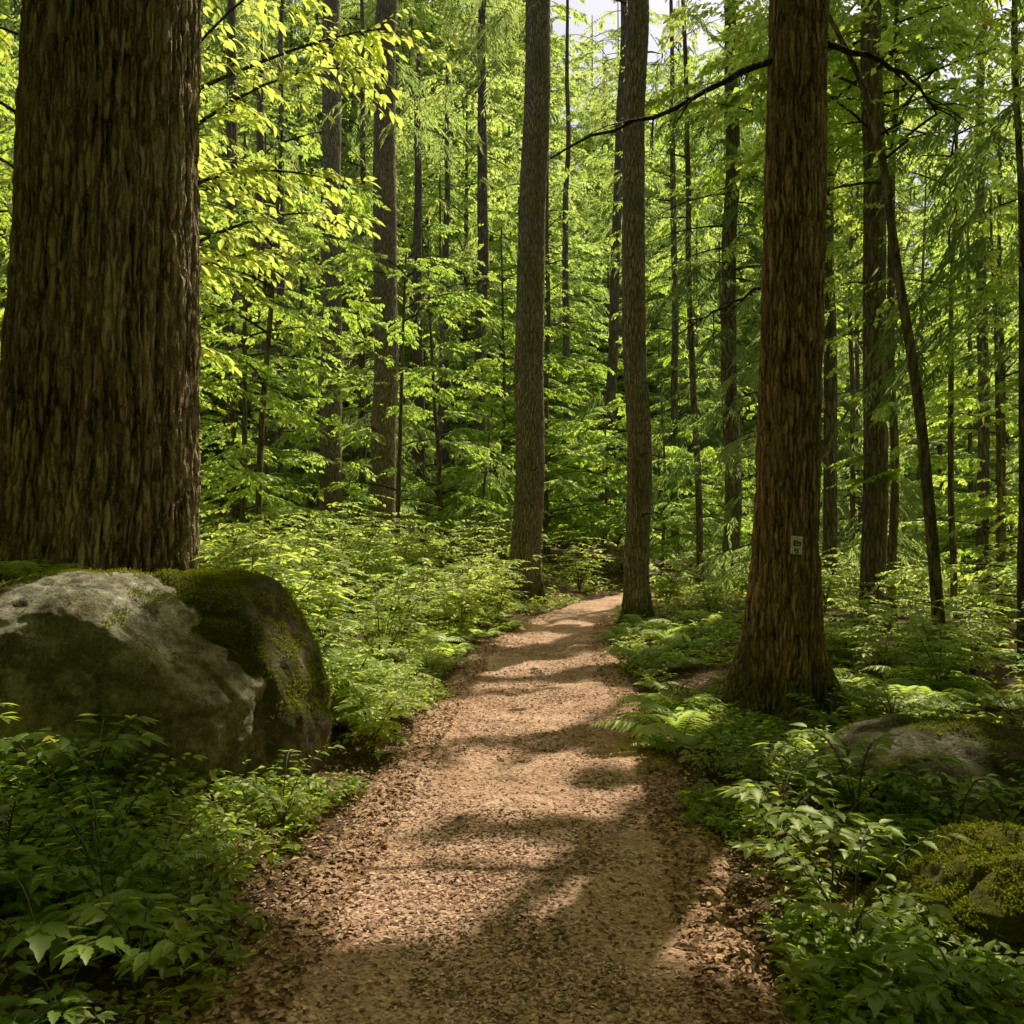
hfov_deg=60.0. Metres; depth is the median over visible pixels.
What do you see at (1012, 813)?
leafy plant
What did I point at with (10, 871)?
fern
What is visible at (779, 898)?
leafy plant
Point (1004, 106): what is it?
background tree
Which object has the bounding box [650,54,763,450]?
background tree
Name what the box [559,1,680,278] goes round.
background tree
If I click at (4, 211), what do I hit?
understory tree
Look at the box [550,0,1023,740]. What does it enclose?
fir tree
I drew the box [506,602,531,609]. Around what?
fern
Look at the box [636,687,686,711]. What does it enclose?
fern
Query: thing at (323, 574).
leafy bush
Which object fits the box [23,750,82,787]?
leafy plant
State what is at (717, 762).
leafy plant
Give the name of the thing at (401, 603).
leafy bush
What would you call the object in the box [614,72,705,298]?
background tree
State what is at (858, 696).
fern
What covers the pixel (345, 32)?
background tree
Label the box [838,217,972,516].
background tree
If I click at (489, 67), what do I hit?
background tree
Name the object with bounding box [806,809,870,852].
leafy plant
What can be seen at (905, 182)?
background tree
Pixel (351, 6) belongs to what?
background tree
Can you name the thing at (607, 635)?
fern
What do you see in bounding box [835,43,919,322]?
background tree
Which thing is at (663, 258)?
background tree
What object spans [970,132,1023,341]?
background tree
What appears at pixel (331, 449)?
spruce tree
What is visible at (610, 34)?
background tree
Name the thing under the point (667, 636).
fern
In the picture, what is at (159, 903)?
leafy plant
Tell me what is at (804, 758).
leafy plant
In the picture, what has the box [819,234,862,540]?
background tree
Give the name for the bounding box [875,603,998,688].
leafy bush
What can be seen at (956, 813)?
leafy plant
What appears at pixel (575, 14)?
background tree
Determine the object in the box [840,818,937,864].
leafy plant
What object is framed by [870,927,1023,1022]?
leafy plant
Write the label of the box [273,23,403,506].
background tree
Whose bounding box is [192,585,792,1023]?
path
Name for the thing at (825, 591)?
leafy bush
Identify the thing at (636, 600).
spruce tree
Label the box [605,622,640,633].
fern
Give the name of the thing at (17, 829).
leafy plant
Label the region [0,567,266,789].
boulder
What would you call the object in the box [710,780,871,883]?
leafy plant
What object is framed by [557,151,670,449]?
background tree
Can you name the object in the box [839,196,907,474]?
background tree
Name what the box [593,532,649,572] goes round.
leafy bush
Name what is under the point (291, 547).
leafy bush
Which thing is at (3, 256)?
background tree
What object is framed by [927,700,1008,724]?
leafy plant
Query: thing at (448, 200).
woodland tree
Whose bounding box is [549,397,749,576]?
understory tree
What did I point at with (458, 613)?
leafy bush
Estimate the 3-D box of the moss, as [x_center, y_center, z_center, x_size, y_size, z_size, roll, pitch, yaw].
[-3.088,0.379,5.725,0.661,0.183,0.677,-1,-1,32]
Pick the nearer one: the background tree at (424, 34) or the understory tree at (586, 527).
the understory tree at (586, 527)
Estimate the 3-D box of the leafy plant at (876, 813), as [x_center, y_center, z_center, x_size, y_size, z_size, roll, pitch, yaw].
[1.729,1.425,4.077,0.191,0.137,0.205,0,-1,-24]
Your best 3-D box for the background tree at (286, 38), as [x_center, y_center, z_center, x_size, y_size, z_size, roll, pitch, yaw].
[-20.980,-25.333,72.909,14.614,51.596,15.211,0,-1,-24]
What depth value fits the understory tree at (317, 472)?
33.11 m
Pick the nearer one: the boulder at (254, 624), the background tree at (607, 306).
the boulder at (254, 624)
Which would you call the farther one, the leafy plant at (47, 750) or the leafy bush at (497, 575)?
the leafy bush at (497, 575)
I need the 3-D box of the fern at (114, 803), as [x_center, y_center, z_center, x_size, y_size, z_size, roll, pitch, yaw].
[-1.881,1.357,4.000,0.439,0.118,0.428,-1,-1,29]
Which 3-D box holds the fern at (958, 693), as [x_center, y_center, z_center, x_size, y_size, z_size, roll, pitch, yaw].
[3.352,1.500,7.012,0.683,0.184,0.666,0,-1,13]
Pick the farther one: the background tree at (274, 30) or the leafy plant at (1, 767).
the background tree at (274, 30)
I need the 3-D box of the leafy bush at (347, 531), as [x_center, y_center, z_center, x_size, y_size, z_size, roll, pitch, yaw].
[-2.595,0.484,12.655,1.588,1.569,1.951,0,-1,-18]
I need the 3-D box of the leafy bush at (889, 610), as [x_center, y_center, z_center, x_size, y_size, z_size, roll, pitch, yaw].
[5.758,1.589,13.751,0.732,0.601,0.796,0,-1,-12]
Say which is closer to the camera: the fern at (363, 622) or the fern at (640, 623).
the fern at (363, 622)
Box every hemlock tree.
[577,0,888,589]
[822,0,1023,457]
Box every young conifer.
[0,99,9,353]
[0,187,10,360]
[301,114,468,549]
[395,155,509,548]
[431,408,544,569]
[618,324,712,558]
[650,275,746,548]
[677,415,753,582]
[678,269,860,611]
[819,116,945,591]
[819,123,947,564]
[820,153,948,605]
[974,315,1018,575]
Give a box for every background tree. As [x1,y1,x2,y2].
[0,0,18,64]
[0,0,18,89]
[0,0,21,259]
[0,18,20,284]
[0,25,19,253]
[0,35,18,265]
[0,46,18,282]
[0,51,18,307]
[0,135,11,308]
[0,142,12,352]
[1,0,20,66]
[1,0,21,194]
[5,0,21,198]
[198,0,321,500]
[198,282,224,522]
[199,6,285,523]
[199,43,225,453]
[199,68,313,508]
[199,82,271,522]
[199,110,348,522]
[201,0,305,404]
[201,0,321,345]
[201,10,249,133]
[203,34,299,185]
[209,48,288,465]
[209,74,371,526]
[211,6,317,243]
[240,0,374,258]
[240,59,320,503]
[241,6,321,516]
[243,47,346,458]
[245,189,349,530]
[250,0,353,132]
[265,0,396,235]
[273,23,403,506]
[275,0,312,279]
[292,29,369,268]
[296,0,473,439]
[299,0,403,254]
[304,16,369,410]
[305,136,407,524]
[310,76,436,528]
[314,87,516,528]
[316,2,462,226]
[316,116,499,526]
[340,0,498,406]
[344,69,562,523]
[347,31,475,418]
[349,5,456,505]
[351,0,473,399]
[369,0,523,308]
[396,0,497,365]
[396,23,518,503]
[398,0,573,428]
[436,131,617,524]
[438,0,590,234]
[440,0,522,144]
[444,2,561,286]
[448,0,516,470]
[449,107,514,484]
[462,0,601,502]
[467,160,622,531]
[470,67,621,501]
[488,15,610,417]
[496,71,598,400]
[501,0,571,415]
[544,211,671,523]
[549,68,669,415]
[549,128,720,509]
[552,16,648,320]
[552,37,662,376]
[552,215,668,522]
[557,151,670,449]
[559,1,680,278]
[559,85,694,502]
[572,72,623,471]
[585,114,717,451]
[588,90,749,488]
[599,205,758,520]
[605,211,747,514]
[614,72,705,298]
[645,50,716,386]
[645,158,719,424]
[649,221,724,501]
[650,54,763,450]
[651,194,751,531]
[653,0,697,256]
[654,70,752,250]
[656,15,720,422]
[663,166,761,514]
[665,199,754,453]
[683,101,759,409]
[692,45,758,477]
[698,190,840,515]
[715,127,855,443]
[717,131,765,489]
[718,36,767,150]
[741,267,759,517]
[741,291,856,538]
[746,109,927,465]
[752,146,862,388]
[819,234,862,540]
[822,191,909,531]
[823,197,919,459]
[834,41,915,452]
[834,89,969,519]
[834,218,975,541]
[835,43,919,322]
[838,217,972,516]
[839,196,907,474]
[841,49,921,269]
[841,66,974,472]
[842,8,951,472]
[860,292,1018,555]
[886,157,1018,533]
[907,110,1022,472]
[908,172,1008,454]
[923,108,1023,450]
[925,176,1018,483]
[930,193,1018,482]
[947,315,1018,554]
[954,171,1018,510]
[961,10,1023,218]
[961,53,1023,523]
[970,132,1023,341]
[974,258,1018,505]
[984,51,1023,232]
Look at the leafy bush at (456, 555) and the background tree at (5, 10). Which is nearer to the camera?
the leafy bush at (456, 555)
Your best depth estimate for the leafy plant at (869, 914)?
2.95 m
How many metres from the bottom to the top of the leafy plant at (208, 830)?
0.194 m
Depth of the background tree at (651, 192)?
60.52 m
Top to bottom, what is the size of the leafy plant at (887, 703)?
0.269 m
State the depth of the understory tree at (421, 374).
18.45 m
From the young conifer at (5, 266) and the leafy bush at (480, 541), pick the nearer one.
the young conifer at (5, 266)
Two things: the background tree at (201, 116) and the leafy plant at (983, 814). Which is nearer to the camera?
the leafy plant at (983, 814)
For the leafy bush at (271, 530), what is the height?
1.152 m
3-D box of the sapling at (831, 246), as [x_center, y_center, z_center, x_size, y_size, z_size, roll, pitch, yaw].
[6.610,-2.240,13.958,4.002,8.501,4.778,0,-1,0]
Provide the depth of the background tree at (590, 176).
51.24 m
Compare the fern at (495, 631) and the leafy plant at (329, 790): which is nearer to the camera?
the leafy plant at (329, 790)
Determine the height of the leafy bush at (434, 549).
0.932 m
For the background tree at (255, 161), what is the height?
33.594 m
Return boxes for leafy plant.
[0,700,20,723]
[0,733,86,786]
[0,734,24,768]
[0,759,36,782]
[0,767,59,796]
[0,784,109,869]
[0,811,42,839]
[0,825,72,875]
[0,845,54,883]
[0,847,23,859]
[0,848,86,905]
[0,855,8,890]
[0,870,163,986]
[0,917,39,959]
[0,959,111,1023]
[0,960,43,1023]
[3,984,94,1023]
[4,805,87,844]
[8,712,167,808]
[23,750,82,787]
[23,897,151,981]
[26,782,185,898]
[28,997,117,1023]
[31,768,115,829]
[49,811,148,874]
[52,752,207,836]
[53,893,225,1016]
[62,748,141,781]
[73,875,150,908]
[91,899,166,953]
[97,899,170,947]
[99,794,242,881]
[116,830,178,857]
[133,903,231,967]
[155,848,261,902]
[156,813,245,844]
[161,876,241,938]
[215,745,344,826]
[228,781,277,805]
[298,772,354,807]
[660,678,694,696]
[677,741,754,785]
[679,747,730,777]
[693,722,754,755]
[695,735,770,785]
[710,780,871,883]
[718,769,852,842]
[721,736,817,779]
[722,762,796,807]
[730,745,776,760]
[736,756,780,782]
[736,819,906,916]
[745,816,790,842]
[748,819,973,958]
[748,856,851,904]
[751,722,967,827]
[764,893,841,930]
[765,754,827,797]
[768,742,823,780]
[778,796,899,853]
[779,738,888,787]
[785,680,887,732]
[793,767,866,813]
[795,778,863,813]
[796,757,839,776]
[798,821,871,872]
[800,938,950,1019]
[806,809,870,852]
[825,911,901,961]
[834,686,889,719]
[837,761,918,815]
[839,842,906,873]
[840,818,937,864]
[857,767,935,820]
[857,814,932,847]
[862,803,940,851]
[862,805,906,818]
[866,687,921,713]
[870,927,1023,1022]
[872,768,1023,823]
[884,811,979,835]
[890,780,971,819]
[901,708,940,717]
[910,797,972,822]
[916,807,968,835]
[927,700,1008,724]
[930,809,991,827]
[952,778,1023,824]
[963,814,1014,823]
[970,812,1023,825]
[975,682,1023,726]
[989,752,1023,778]
[1007,800,1023,808]
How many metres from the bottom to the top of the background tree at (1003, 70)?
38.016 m
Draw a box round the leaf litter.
[0,611,1022,1023]
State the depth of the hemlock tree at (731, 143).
19.89 m
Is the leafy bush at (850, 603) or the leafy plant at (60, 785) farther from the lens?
the leafy bush at (850, 603)
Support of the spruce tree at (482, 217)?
on the ground at (1004, 677)
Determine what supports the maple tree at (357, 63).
on the ground at (1004, 677)
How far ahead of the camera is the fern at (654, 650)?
9.42 m
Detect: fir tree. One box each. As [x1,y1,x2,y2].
[0,0,280,582]
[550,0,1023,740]
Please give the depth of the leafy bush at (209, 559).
10.47 m
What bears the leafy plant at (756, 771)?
on the ground at (1004, 677)
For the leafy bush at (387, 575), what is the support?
on the ground at (1004, 677)
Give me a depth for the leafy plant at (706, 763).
5.06 m
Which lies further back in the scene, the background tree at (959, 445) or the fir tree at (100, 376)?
the background tree at (959, 445)
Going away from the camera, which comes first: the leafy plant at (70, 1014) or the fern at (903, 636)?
the leafy plant at (70, 1014)
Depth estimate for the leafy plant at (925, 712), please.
6.05 m
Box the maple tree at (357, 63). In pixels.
[0,0,460,376]
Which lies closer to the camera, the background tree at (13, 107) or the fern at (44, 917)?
the fern at (44, 917)
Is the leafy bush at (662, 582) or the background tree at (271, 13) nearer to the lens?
the leafy bush at (662, 582)
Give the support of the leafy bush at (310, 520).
on the ground at (1004, 677)
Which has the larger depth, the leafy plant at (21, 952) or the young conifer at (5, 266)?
the young conifer at (5, 266)
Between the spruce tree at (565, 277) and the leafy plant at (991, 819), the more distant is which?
the spruce tree at (565, 277)
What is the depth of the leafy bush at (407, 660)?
7.39 m
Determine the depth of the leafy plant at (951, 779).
3.85 m
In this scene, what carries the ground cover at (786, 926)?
on the ground at (1004, 677)
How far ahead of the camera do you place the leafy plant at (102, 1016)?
2.46 m
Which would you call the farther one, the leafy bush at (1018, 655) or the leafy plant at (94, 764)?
the leafy bush at (1018, 655)
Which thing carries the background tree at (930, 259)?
on the ground at (1004, 677)
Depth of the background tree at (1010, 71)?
80.87 m
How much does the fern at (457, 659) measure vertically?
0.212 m
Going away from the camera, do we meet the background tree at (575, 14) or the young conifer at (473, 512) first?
the young conifer at (473, 512)
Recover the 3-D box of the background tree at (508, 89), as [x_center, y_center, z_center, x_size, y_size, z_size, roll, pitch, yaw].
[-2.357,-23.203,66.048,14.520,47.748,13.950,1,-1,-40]
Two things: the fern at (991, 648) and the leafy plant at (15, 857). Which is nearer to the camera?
the leafy plant at (15, 857)
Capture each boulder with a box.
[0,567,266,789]
[149,567,333,781]
[809,713,1023,814]
[861,818,1023,980]
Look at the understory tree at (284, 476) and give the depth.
26.95 m
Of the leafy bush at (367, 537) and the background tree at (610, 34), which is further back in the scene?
the background tree at (610, 34)
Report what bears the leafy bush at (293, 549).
on the ground at (1004, 677)
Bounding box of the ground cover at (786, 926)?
[0,554,1023,1023]
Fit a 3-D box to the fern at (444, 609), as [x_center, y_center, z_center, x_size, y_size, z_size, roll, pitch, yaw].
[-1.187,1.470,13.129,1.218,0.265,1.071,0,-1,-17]
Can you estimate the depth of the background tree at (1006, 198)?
62.67 m
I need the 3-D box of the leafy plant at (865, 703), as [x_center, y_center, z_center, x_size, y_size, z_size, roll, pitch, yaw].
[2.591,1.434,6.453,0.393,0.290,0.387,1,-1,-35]
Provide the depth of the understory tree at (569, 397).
26.62 m
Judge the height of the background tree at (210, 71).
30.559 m
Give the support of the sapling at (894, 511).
on the ground at (1004, 677)
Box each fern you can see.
[0,870,30,885]
[0,873,168,934]
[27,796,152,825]
[76,831,237,878]
[331,625,369,637]
[331,698,432,729]
[334,597,382,613]
[341,676,417,706]
[358,615,390,633]
[374,639,416,655]
[390,628,475,648]
[391,603,466,617]
[394,610,425,618]
[404,647,474,665]
[414,594,458,604]
[428,642,482,655]
[436,628,492,642]
[469,608,520,618]
[471,626,509,636]
[491,620,530,629]
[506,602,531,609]
[585,711,751,754]
[592,630,644,642]
[598,643,684,662]
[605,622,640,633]
[612,693,720,723]
[619,614,668,626]
[632,676,678,689]
[636,622,686,634]
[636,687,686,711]
[641,625,696,639]
[652,623,700,629]
[652,652,706,669]
[654,634,724,651]
[662,609,719,623]
[681,623,739,635]
[700,615,739,625]
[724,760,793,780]
[725,645,737,649]
[788,738,827,758]
[796,775,902,812]
[825,627,886,644]
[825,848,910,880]
[827,636,856,653]
[831,665,857,678]
[838,672,873,685]
[841,677,890,701]
[842,795,954,841]
[846,677,903,698]
[846,684,967,711]
[858,665,988,691]
[876,631,985,650]
[895,650,954,665]
[900,650,933,660]
[901,688,983,711]
[944,680,1023,709]
[972,644,1016,660]
[996,684,1023,702]
[1000,652,1023,660]
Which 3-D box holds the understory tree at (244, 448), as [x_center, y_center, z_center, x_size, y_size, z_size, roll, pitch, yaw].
[-5.282,-3.114,17.130,5.599,8.914,6.500,0,-1,0]
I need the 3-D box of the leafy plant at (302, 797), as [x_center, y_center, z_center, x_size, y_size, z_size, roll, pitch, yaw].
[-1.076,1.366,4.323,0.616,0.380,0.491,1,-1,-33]
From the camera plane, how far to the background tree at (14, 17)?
64.58 m
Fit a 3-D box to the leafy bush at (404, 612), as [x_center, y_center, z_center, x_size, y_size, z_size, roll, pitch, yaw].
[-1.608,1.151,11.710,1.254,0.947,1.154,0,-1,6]
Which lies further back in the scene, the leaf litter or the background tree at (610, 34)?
the background tree at (610, 34)
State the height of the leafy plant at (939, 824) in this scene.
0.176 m
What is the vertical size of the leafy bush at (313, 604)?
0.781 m
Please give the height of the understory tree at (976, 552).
10.000 m
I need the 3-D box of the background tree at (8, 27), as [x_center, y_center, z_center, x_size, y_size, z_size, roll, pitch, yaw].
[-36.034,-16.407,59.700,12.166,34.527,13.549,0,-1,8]
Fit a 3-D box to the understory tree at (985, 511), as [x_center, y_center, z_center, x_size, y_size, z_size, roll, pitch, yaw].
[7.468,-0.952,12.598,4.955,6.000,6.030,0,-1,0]
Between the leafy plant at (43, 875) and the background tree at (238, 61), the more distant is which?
the background tree at (238, 61)
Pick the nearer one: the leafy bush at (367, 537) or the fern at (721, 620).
the fern at (721, 620)
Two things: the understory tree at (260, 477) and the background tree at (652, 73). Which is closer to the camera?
the understory tree at (260, 477)
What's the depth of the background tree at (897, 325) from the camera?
43.23 m
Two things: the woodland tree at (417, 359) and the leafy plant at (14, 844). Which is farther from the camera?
the woodland tree at (417, 359)
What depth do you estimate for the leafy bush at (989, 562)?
24.77 m
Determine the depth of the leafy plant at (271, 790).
4.49 m
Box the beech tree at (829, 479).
[667,0,1010,605]
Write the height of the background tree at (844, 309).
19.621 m
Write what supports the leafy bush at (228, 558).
on the ground at (1004, 677)
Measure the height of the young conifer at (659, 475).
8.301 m
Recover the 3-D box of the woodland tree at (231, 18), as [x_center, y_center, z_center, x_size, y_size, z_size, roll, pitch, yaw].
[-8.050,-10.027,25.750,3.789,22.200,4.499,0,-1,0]
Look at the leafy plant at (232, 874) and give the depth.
3.39 m
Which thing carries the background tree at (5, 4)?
on the ground at (1004, 677)
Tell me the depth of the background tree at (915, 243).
79.90 m
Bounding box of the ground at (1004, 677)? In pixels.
[0,515,1023,1023]
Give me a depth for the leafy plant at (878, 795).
4.24 m
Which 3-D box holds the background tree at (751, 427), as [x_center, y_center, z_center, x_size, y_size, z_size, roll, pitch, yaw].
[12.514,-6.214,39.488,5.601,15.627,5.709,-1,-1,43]
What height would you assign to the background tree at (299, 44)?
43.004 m
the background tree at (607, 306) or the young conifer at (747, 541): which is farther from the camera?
the background tree at (607, 306)
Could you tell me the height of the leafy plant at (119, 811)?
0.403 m
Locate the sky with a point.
(594, 8)
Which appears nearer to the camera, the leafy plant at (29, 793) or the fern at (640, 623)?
the leafy plant at (29, 793)
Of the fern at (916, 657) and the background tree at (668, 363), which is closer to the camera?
the fern at (916, 657)
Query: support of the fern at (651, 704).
on the ground at (1004, 677)
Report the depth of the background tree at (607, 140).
66.91 m
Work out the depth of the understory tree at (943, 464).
23.39 m
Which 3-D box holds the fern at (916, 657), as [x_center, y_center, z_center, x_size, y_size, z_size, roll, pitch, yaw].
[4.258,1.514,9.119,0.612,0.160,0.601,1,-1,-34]
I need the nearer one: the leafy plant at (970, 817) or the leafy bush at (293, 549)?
the leafy plant at (970, 817)
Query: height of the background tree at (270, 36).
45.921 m
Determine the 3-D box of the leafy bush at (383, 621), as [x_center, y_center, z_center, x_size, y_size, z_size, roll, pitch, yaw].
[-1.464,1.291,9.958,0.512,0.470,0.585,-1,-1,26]
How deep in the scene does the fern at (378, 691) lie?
7.02 m
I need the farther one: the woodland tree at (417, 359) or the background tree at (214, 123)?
the background tree at (214, 123)
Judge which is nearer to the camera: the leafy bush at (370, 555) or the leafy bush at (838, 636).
the leafy bush at (838, 636)
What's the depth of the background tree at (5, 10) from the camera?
80.57 m
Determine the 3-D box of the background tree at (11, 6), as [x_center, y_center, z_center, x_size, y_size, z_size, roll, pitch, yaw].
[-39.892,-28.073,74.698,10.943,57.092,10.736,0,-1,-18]
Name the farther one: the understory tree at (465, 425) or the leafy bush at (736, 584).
the understory tree at (465, 425)
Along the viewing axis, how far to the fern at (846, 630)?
11.07 m
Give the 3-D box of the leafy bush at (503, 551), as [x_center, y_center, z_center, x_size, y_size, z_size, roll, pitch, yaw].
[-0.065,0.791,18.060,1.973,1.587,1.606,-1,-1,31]
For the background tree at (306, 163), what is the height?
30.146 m
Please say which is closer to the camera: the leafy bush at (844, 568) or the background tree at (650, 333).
the leafy bush at (844, 568)
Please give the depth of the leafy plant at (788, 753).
4.77 m
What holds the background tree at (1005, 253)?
on the ground at (1004, 677)
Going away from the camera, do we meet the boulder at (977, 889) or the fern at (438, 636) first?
the boulder at (977, 889)
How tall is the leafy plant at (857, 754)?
0.559 m
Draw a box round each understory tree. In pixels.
[0,14,309,567]
[0,66,15,291]
[0,88,15,357]
[1,164,241,521]
[198,142,273,500]
[199,99,421,571]
[199,121,373,558]
[199,127,382,564]
[200,111,358,539]
[234,252,515,563]
[273,175,431,535]
[338,223,514,558]
[408,224,615,554]
[430,319,571,514]
[431,449,666,562]
[434,378,591,531]
[471,347,596,522]
[492,382,723,561]
[497,317,626,527]
[507,429,626,553]
[548,360,669,543]
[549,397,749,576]
[551,390,682,523]
[603,237,822,571]
[646,209,754,557]
[696,255,861,551]
[826,240,1018,616]
[828,194,1018,627]
[837,171,1013,564]
[852,150,1018,612]
[854,146,1018,573]
[897,149,1018,580]
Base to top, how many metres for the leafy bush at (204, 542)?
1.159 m
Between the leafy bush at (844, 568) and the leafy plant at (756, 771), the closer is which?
the leafy plant at (756, 771)
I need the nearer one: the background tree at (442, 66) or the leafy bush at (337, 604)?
the leafy bush at (337, 604)
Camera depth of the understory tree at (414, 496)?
24.02 m
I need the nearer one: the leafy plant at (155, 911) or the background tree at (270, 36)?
the leafy plant at (155, 911)
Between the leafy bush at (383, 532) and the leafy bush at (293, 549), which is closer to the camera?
the leafy bush at (293, 549)
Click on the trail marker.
(796, 544)
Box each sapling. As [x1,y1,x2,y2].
[499,103,621,559]
[658,3,1023,658]
[707,0,1023,666]
[713,0,1023,615]
[824,90,1018,630]
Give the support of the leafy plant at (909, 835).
on the ground at (1004, 677)
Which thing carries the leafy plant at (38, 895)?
on the ground at (1004, 677)
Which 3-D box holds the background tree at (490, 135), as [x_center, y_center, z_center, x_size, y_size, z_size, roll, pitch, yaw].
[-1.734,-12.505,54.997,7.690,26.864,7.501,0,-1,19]
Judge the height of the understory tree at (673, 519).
8.800 m
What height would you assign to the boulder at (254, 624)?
1.796 m
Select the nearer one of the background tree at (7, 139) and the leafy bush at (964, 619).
the leafy bush at (964, 619)
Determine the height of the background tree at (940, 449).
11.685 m
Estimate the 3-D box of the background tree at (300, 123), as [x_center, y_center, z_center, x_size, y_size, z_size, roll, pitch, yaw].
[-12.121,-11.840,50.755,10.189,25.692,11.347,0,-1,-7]
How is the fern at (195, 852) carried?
on the ground at (1004, 677)
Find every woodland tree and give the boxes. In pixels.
[201,0,298,546]
[210,0,296,542]
[246,0,463,536]
[249,0,320,535]
[350,53,475,542]
[397,60,498,534]
[559,0,766,588]
[568,0,743,568]
[933,0,1013,601]
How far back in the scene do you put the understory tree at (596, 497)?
33.00 m
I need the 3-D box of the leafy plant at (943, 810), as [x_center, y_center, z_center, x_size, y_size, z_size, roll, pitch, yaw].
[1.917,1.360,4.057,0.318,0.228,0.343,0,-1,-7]
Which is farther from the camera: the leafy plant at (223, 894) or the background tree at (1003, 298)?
the background tree at (1003, 298)
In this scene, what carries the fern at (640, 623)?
on the ground at (1004, 677)
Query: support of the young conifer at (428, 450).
on the ground at (1004, 677)
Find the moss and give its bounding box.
[0,557,88,579]
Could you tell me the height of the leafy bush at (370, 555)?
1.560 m
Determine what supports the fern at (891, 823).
on the ground at (1004, 677)
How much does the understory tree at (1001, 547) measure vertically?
8.000 m
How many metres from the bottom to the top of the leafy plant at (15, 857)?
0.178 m
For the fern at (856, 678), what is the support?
on the ground at (1004, 677)
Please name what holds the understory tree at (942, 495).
on the ground at (1004, 677)
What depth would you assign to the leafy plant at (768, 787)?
4.43 m
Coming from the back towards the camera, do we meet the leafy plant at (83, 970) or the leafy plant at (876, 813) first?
the leafy plant at (876, 813)
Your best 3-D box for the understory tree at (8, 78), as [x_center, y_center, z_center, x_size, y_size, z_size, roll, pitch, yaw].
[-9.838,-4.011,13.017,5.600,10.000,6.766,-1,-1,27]
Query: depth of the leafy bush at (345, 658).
6.15 m
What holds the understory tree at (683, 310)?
on the ground at (1004, 677)
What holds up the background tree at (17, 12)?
on the ground at (1004, 677)
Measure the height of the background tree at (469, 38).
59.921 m
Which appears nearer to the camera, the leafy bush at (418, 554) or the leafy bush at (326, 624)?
the leafy bush at (326, 624)
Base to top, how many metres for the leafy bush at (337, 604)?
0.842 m
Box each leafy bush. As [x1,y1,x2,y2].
[193,547,351,623]
[198,509,306,576]
[198,520,264,569]
[198,526,221,568]
[198,545,222,566]
[199,517,369,628]
[199,545,212,568]
[201,520,311,581]
[206,515,308,582]
[241,539,341,613]
[245,506,324,565]
[251,516,317,564]
[259,540,323,592]
[268,548,362,620]
[271,506,368,575]
[274,567,374,670]
[276,490,394,590]
[287,543,360,605]
[288,568,367,637]
[289,494,413,593]
[293,585,337,632]
[295,600,363,672]
[307,561,436,675]
[314,634,372,681]
[314,637,402,708]
[319,637,358,688]
[322,635,401,731]
[322,670,431,760]
[326,669,359,722]
[330,520,415,587]
[331,661,383,687]
[337,518,388,577]
[342,564,436,626]
[343,503,458,585]
[348,558,462,639]
[350,547,433,603]
[351,517,409,566]
[352,518,407,569]
[352,658,440,731]
[359,606,404,638]
[367,522,458,595]
[369,653,441,719]
[370,656,423,689]
[401,531,436,566]
[407,582,441,625]
[407,633,453,677]
[418,555,509,643]
[419,531,459,564]
[422,512,514,588]
[422,557,502,611]
[444,545,518,607]
[455,523,501,561]
[457,512,549,584]
[464,562,526,620]
[470,553,541,609]
[486,527,510,562]
[542,524,616,592]
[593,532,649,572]
[649,552,700,603]
[680,568,741,611]
[716,565,748,589]
[722,556,749,593]
[819,541,859,589]
[821,547,860,612]
[821,568,845,596]
[823,570,891,626]
[823,610,889,668]
[824,595,927,682]
[837,553,859,597]
[860,594,906,632]
[869,560,958,622]
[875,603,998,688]
[886,562,941,616]
[893,599,981,653]
[898,598,965,637]
[900,559,963,595]
[920,534,972,570]
[922,595,997,650]
[925,596,1023,679]
[942,563,987,606]
[946,548,993,583]
[959,574,1016,621]
[965,565,1010,595]
[974,612,1016,644]
[976,555,1016,605]
[977,572,1016,626]
[991,640,1023,690]
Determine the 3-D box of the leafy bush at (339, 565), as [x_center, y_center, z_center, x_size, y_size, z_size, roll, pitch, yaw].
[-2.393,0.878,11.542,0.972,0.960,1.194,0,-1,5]
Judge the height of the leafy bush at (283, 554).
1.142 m
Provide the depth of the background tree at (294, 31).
83.12 m
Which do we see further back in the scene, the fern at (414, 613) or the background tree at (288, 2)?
the background tree at (288, 2)
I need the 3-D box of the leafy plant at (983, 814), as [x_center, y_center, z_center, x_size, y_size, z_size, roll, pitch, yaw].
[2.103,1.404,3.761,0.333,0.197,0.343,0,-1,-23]
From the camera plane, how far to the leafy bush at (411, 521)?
13.91 m
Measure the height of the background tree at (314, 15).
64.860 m
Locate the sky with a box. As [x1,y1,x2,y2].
[10,0,1023,512]
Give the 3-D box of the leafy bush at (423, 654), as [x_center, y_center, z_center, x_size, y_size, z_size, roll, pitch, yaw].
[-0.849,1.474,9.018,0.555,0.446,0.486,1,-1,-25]
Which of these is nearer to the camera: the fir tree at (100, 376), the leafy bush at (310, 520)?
the fir tree at (100, 376)
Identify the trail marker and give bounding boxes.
[790,536,802,554]
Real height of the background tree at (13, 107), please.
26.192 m
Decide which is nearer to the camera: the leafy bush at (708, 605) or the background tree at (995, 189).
the leafy bush at (708, 605)
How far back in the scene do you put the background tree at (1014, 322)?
45.75 m
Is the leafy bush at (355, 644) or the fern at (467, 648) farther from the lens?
the fern at (467, 648)
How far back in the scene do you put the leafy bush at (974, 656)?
8.40 m
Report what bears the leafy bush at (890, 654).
on the ground at (1004, 677)
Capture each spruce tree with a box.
[205,0,458,554]
[306,0,484,566]
[370,0,584,547]
[378,0,852,625]
[442,0,554,603]
[544,0,609,548]
[555,0,682,557]
[645,0,1023,624]
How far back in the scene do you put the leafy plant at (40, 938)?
2.77 m
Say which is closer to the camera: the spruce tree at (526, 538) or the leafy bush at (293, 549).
the leafy bush at (293, 549)

